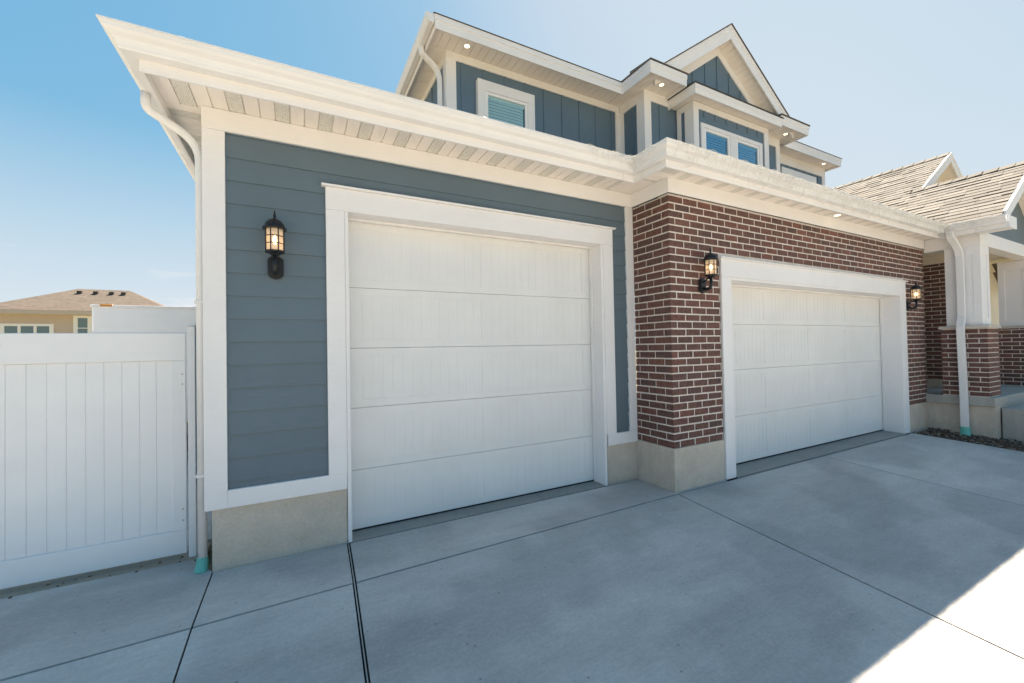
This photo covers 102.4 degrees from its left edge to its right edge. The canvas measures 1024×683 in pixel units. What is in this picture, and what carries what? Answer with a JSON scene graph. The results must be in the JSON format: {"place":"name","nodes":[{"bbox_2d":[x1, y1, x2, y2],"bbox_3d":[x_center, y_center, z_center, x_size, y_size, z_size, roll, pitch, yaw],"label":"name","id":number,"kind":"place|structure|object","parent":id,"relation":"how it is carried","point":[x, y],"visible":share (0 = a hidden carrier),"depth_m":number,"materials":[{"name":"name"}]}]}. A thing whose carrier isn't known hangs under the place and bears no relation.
{"place":"outdoors","nodes":[
{"label":"outdoors","id":0,"kind":"place"},
{"bbox_2d":[0,289,164,364],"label":"neighbour house","id":1,"kind":"structure","parent":0,"point":[69,311],"depth_m":17.42,"materials":[{"name":"beige paint"}]},
{"bbox_2d":[0,323,53,332],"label":"window","id":2,"kind":"structure","parent":1,"relation":"in","point":[4,327],"depth_m":16.89,"materials":[{"name":"white paint"}]},
{"bbox_2d":[73,315,91,332],"bbox_3d":[-18.427,-0.572,17.675,0.580,1.077,0.029,-1,-1,-28],"label":"window","id":3,"kind":"structure","parent":1,"relation":"in","point":[81,324],"depth_m":17.67,"materials":[{"name":"white paint"}]},
{"bbox_2d":[187,364,637,570],"bbox_3d":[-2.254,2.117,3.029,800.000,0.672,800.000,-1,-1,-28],"label":"ground","id":4,"kind":"structure","parent":0,"point":[209,553],"depth_m":3.45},
{"bbox_2d":[0,542,210,598],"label":"dirt strip","id":5,"kind":"object","parent":4,"relation":"on","point":[67,580],"visible":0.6,"depth_m":3.05,"materials":[{"name":"brown soil"}]},
{"bbox_2d":[8,556,183,598],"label":"gravel","id":6,"kind":"structure","parent":5,"relation":"on","point":[109,575],"depth_m":3.02,"materials":[{"name":"grey gravel"}]},
{"bbox_2d":[186,324,197,556],"bbox_3d":[-2.609,0.825,3.372,0.064,1.935,0.134,-1,-1,-28],"label":"gate post","id":7,"kind":"object","parent":5,"relation":"on","point":[192,439],"visible":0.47,"depth_m":3.32,"materials":[{"name":"white plastic"}]},
{"bbox_2d":[0,333,187,588],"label":"vinyl gate","id":8,"kind":"structure","parent":7,"relation":"attached to","point":[93,465],"depth_m":3.06,"materials":[{"name":"plastic"}]},
{"bbox_2d":[90,304,195,438],"bbox_3d":[-6.364,0.655,7.976,1.865,2.453,4.712,-1,-1,-28],"label":"enclosed trailer","id":9,"kind":"object","parent":4,"relation":"on","point":[108,318],"visible":0.11,"depth_m":6.75,"materials":[{"name":"white metal"}]},
{"bbox_2d":[96,11,1023,573],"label":"house","id":10,"kind":"structure","parent":4,"relation":"on","point":[446,317],"depth_m":4.59,"materials":[{"name":"wood"}]},
{"bbox_2d":[262,210,286,278],"bbox_3d":[-1.836,-0.754,3.189,0.161,0.518,0.205,-1,-1,-28],"label":"wall lantern","id":11,"kind":"object","parent":10,"relation":"attached to","point":[274,228],"depth_m":3.15,"materials":[{"name":"metal"}]},
{"bbox_2d":[463,43,470,48],"bbox_3d":[-0.691,-4.542,6.329,0.122,0.010,0.122,-1,-1,-28],"label":"soffit light","id":12,"kind":"object","parent":10,"relation":"attached to","point":[466,45],"visible":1,"depth_m":6.32,"materials":[{"name":"white paint"}]},
{"bbox_2d":[348,221,593,531],"bbox_3d":[-0.272,0.292,4.365,2.751,2.798,0.064,-1,-1,-28],"label":"garage door","id":13,"kind":"structure","parent":10,"relation":"in","point":[471,379],"depth_m":4.20,"materials":[{"name":"metal"}]},
{"bbox_2d":[476,78,534,129],"bbox_3d":[-0.091,-3.388,6.866,1.060,1.670,0.115,-1,-1,-28],"label":"window","id":14,"kind":"structure","parent":10,"relation":"in","point":[495,101],"depth_m":6.84,"materials":[{"name":"white paint"}]},
{"bbox_2d":[698,247,718,293],"bbox_3d":[2.254,-0.818,4.709,0.161,0.518,0.205,-1,-1,-28],"label":"wall lantern","id":15,"kind":"object","parent":10,"relation":"attached to","point":[710,259],"depth_m":4.67,"materials":[{"name":"metal"}]},
{"bbox_2d":[700,122,762,166],"bbox_3d":[4.333,-3.245,8.085,1.881,1.655,0.084,-1,-1,-28],"label":"window","id":16,"kind":"structure","parent":10,"relation":"in","point":[712,138],"depth_m":8.02,"materials":[{"name":"white paint"}]},
{"bbox_2d":[589,141,994,237],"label":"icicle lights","id":17,"kind":"object","parent":10,"relation":"hanging from","point":[847,200],"visible":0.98,"depth_m":5.00,"materials":[{"name":"plastic"}]},
{"bbox_2d":[780,167,816,183],"bbox_3d":[7.253,-3.607,10.439,1.550,1.340,0.115,-1,-1,-28],"label":"window","id":18,"kind":"structure","parent":10,"relation":"in","point":[784,170],"depth_m":10.37,"materials":[{"name":"white paint"}]},
{"bbox_2d":[731,287,882,464],"bbox_3d":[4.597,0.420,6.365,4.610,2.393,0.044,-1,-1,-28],"label":"garage door","id":19,"kind":"structure","parent":10,"relation":"in","point":[807,366],"depth_m":6.23,"materials":[{"name":"metal"}]},
{"bbox_2d":[906,281,922,310],"bbox_3d":[7.072,-0.805,7.235,0.161,0.518,0.205,-1,-1,-28],"label":"wall lantern","id":20,"kind":"object","parent":10,"relation":"attached to","point":[916,291],"depth_m":7.20,"materials":[{"name":"metal"}]},
{"bbox_2d":[912,427,1023,451],"bbox_3d":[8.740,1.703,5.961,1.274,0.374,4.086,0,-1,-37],"label":"bark mulch","id":21,"kind":"object","parent":4,"relation":"on","point":[980,440],"visible":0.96,"depth_m":6.88,"materials":[{"name":"brown wood"}]},
{"bbox_2d":[0,433,1023,682],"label":"driveway","id":22,"kind":"structure","parent":0,"point":[898,559],"depth_m":2.78,"materials":[{"name":"concrete"}]},
{"bbox_2d":[173,633,190,682],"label":"driveway joint","id":23,"kind":"object","parent":22,"relation":"on","point":[181,659],"visible":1,"depth_m":2.23,"materials":[{"name":"black"}]},
{"bbox_2d":[192,574,212,627],"bbox_3d":[-2.059,1.719,2.746,0.040,0.001,0.700,-1,-1,-28],"label":"driveway joint","id":24,"kind":"object","parent":22,"relation":"on","point":[201,602],"visible":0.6,"depth_m":2.71,"materials":[{"name":"black"}]},
{"bbox_2d":[348,543,354,583],"bbox_3d":[-1.242,1.712,3.180,0.006,0.027,0.691,-1,-1,-25],"label":"expansion strip","id":25,"kind":"object","parent":22,"relation":"on","point":[351,563],"visible":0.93,"depth_m":3.14,"materials":[{"name":"rubber"}]},
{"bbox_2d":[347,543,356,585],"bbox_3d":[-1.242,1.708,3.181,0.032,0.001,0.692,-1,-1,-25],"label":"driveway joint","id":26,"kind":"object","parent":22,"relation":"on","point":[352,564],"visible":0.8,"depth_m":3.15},
{"bbox_2d":[354,584,368,682],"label":"expansion strip","id":27,"kind":"object","parent":22,"relation":"on","point":[361,636],"visible":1,"depth_m":2.39,"materials":[{"name":"rubber"}]},
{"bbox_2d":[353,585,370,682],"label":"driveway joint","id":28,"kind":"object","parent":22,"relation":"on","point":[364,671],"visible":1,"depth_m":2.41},
{"bbox_2d":[0,0,1023,342],"label":"sky","id":29,"kind":"structure","parent":0,"point":[95,193],"materials":[{"name":"blue"}]}
]}

